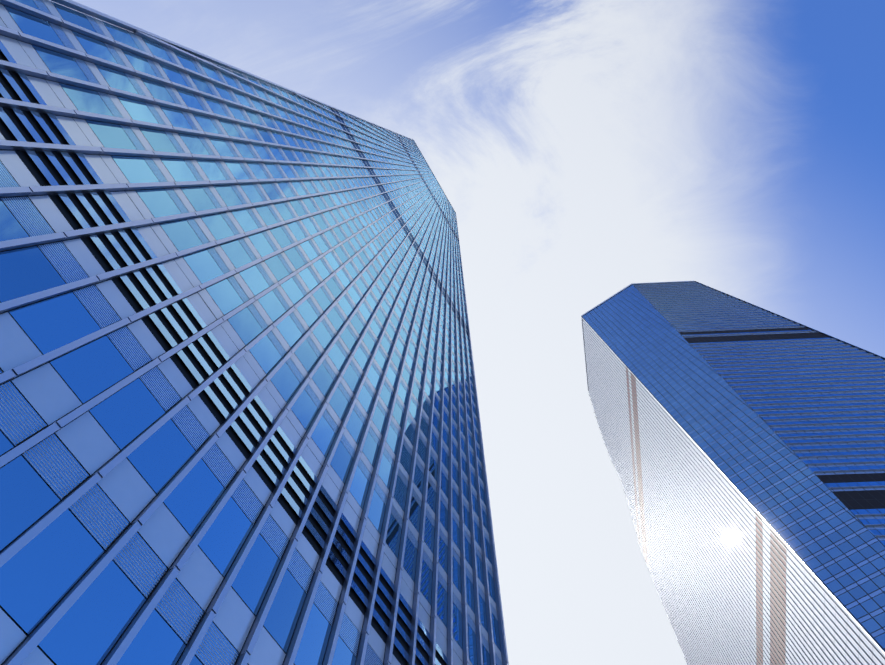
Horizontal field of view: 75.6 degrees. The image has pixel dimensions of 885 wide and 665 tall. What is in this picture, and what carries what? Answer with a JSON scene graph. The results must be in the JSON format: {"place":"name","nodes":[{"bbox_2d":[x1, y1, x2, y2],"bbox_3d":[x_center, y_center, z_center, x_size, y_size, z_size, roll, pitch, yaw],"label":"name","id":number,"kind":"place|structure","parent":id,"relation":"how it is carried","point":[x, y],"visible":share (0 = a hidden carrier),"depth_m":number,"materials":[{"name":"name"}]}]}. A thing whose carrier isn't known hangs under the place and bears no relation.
{"place":"outdoors","nodes":[
{"label":"outdoors","id":0,"kind":"place"},
{"bbox_2d":[49,0,884,664],"label":"sky","id":1,"kind":"structure","parent":0,"point":[582,152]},
{"label":"plaza ground","id":2,"kind":"structure","parent":0,"visible":0},
{"bbox_2d":[0,0,508,664],"bbox_3d":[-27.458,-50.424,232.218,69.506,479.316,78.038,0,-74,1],"label":"skyscraper","id":3,"kind":"structure","parent":2,"relation":"on","point":[240,424],"depth_m":26.26,"materials":[{"name":"blue glass"}]},
{"bbox_2d":[581,281,884,664],"bbox_3d":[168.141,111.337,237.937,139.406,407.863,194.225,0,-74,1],"label":"skyscraper","id":4,"kind":"structure","parent":2,"relation":"on","point":[744,441],"depth_m":223.83,"materials":[{"name":"blue glass"}]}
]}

